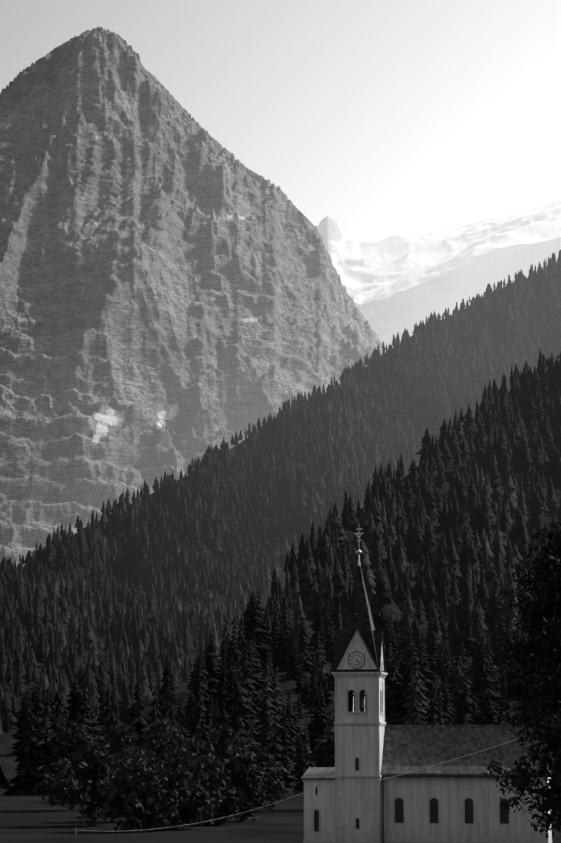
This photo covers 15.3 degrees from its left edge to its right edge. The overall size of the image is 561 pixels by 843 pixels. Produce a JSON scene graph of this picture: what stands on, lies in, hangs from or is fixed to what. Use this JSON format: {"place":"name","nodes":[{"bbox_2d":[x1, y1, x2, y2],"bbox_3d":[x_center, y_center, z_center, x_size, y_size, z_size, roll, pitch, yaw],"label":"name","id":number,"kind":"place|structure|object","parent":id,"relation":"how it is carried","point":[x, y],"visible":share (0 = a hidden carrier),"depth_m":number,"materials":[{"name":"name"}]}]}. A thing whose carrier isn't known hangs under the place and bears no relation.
{"place":"outdoors","nodes":[
{"label":"outdoors","id":0,"kind":"place"},
{"bbox_2d":[0,27,385,566],"bbox_3d":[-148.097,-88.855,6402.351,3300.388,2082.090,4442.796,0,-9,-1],"label":"mountain","id":1,"kind":"structure","parent":0,"point":[175,297],"depth_m":5313.44,"materials":[{"name":"grey stone"}]},
{"bbox_2d":[0,780,560,842],"bbox_3d":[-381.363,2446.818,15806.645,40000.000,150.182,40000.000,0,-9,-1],"label":"ground sheet","id":2,"kind":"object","parent":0,"point":[29,819],"depth_m":238.01,"materials":[{"name":"plant"}]},
{"bbox_2d":[32,714,119,810],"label":"bush leaves","id":3,"kind":"object","parent":2,"relation":"on","point":[74,741],"depth_m":293.99,"materials":[{"name":"plant"}]},
{"bbox_2d":[42,735,128,825],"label":"bush leaves","id":4,"kind":"object","parent":2,"relation":"on","point":[89,755],"depth_m":243.63,"materials":[{"name":"plant"}]},
{"bbox_2d":[103,722,145,758],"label":"bush leaves","id":5,"kind":"object","parent":2,"relation":"on","point":[119,736],"depth_m":333.27,"materials":[{"name":"plant"}]},
{"bbox_2d":[98,747,167,818],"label":"bush leaves","id":6,"kind":"object","parent":2,"relation":"on","point":[127,753],"depth_m":256.46,"materials":[{"name":"plant"}]},
{"bbox_2d":[95,756,192,831],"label":"bush leaves","id":7,"kind":"object","parent":2,"relation":"on","point":[138,785],"depth_m":230.02,"materials":[{"name":"plant"}]},
{"bbox_2d":[145,721,177,753],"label":"bush leaves","id":8,"kind":"object","parent":2,"relation":"on","point":[155,736],"visible":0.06,"depth_m":309.73,"materials":[{"name":"plant"}]},
{"bbox_2d":[139,717,188,752],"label":"bush leaves","id":9,"kind":"object","parent":2,"relation":"on","point":[153,728],"depth_m":364.18,"materials":[{"name":"plant"}]},
{"bbox_2d":[141,727,193,777],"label":"bush leaves","id":10,"kind":"object","parent":2,"relation":"on","point":[166,753],"depth_m":274.35,"materials":[{"name":"plant"}]},
{"bbox_2d":[131,764,217,829],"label":"bush leaves","id":11,"kind":"object","parent":2,"relation":"on","point":[199,805],"depth_m":235.47,"materials":[{"name":"plant"}]},
{"bbox_2d":[180,737,223,782],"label":"bush leaves","id":12,"kind":"object","parent":2,"relation":"on","point":[198,750],"depth_m":294.96,"materials":[{"name":"plant"}]},
{"bbox_2d":[184,753,252,825],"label":"bush leaves","id":13,"kind":"object","parent":2,"relation":"on","point":[213,768],"depth_m":245.19,"materials":[{"name":"plant"}]},
{"bbox_2d":[204,722,244,766],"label":"bush leaves","id":14,"kind":"object","parent":2,"relation":"on","point":[228,737],"depth_m":324.13,"materials":[{"name":"plant"}]},
{"bbox_2d":[222,743,275,821],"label":"bush leaves","id":15,"kind":"object","parent":2,"relation":"on","point":[248,774],"depth_m":255.88,"materials":[{"name":"plant"}]},
{"bbox_2d":[227,742,292,812],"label":"bush leaves","id":16,"kind":"object","parent":2,"relation":"on","point":[268,763],"depth_m":284.66,"materials":[{"name":"plant"}]},
{"bbox_2d":[2,590,560,795],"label":"forest","id":17,"kind":"object","parent":2,"relation":"on","point":[241,689],"visible":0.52,"depth_m":532.92,"materials":[{"name":"plant"}]},
{"bbox_2d":[301,767,334,842],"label":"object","id":18,"kind":"object","parent":2,"relation":"on","point":[319,774],"visible":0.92,"depth_m":195.78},
{"bbox_2d":[301,728,334,791],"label":"bush leaves","id":19,"kind":"object","parent":2,"relation":"on","point":[318,756],"depth_m":295.16,"materials":[{"name":"plant"}]},
{"bbox_2d":[304,782,334,841],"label":"church annex","id":20,"kind":"object","parent":2,"relation":"on","point":[323,800],"visible":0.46,"depth_m":195.42,"materials":[{"name":"paint"}]},
{"bbox_2d":[331,533,387,842],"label":"church tower","id":21,"kind":"structure","parent":2,"relation":"on","point":[359,648],"depth_m":196.27,"materials":[{"name":"grey paint"}]},
{"bbox_2d":[78,780,334,831],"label":"wire","id":22,"kind":"object","parent":21,"relation":"attached to","point":[200,822],"visible":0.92,"depth_m":205.38,"materials":[{"name":"grey metal"}]},
{"bbox_2d":[380,730,542,780],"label":"wire","id":23,"kind":"object","parent":21,"relation":"attached to","point":[450,760],"visible":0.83,"depth_m":191.12,"materials":[{"name":"grey metal"}]},
{"bbox_2d":[381,775,551,842],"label":"church nave","id":24,"kind":"structure","parent":2,"relation":"on","point":[450,795],"depth_m":193.86,"materials":[{"name":"paint"}]},
{"bbox_2d":[380,725,553,842],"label":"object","id":25,"kind":"object","parent":2,"relation":"on","point":[408,748],"visible":0.75,"depth_m":195.74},
{"bbox_2d":[483,522,560,837],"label":"tree","id":26,"kind":"object","parent":2,"relation":"on","point":[546,607],"depth_m":163.72,"materials":[{"name":"plant"}]},
{"bbox_2d":[0,285,560,740],"bbox_3d":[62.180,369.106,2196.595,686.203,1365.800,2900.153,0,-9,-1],"label":"hillside","id":27,"kind":"structure","parent":0,"point":[182,693],"depth_m":1960.87,"materials":[{"name":"plant"}]},
{"bbox_2d":[0,250,560,737],"bbox_3d":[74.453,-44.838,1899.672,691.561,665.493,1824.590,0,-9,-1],"label":"forest","id":28,"kind":"object","parent":27,"relation":"on","point":[128,620],"visible":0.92,"depth_m":1990.61,"materials":[{"name":"plant"}]},
{"bbox_2d":[0,372,560,788],"bbox_3d":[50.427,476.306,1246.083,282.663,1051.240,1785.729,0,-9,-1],"label":"hillside","id":29,"kind":"structure","parent":0,"point":[8,767],"depth_m":827.70,"materials":[{"name":"plant"}]},
{"bbox_2d":[236,349,560,649],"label":"forest","id":30,"kind":"object","parent":29,"relation":"on","point":[474,554],"visible":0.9,"depth_m":979.30,"materials":[{"name":"plant"}]},
{"bbox_2d":[0,0,560,241],"label":"sky","id":31,"kind":"structure","parent":0,"point":[381,119],"materials":[{"name":"white"}]},
{"bbox_2d":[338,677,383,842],"bbox_3d":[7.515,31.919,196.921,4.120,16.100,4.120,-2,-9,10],"label":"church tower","id":32,"kind":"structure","parent":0,"point":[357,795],"depth_m":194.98,"materials":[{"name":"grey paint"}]},
{"bbox_2d":[360,697,364,707],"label":"church bell","id":33,"kind":"object","parent":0,"point":[361,703],"visible":0.58,"depth_m":197.43,"materials":[{"name":"black metal"}]},
{"bbox_2d":[317,197,560,348],"bbox_3d":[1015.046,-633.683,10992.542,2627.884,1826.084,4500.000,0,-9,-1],"label":"snowy mountain","id":34,"kind":"structure","parent":0,"point":[396,284],"depth_m":10964.44,"materials":[{"name":"white snow"}]}
]}

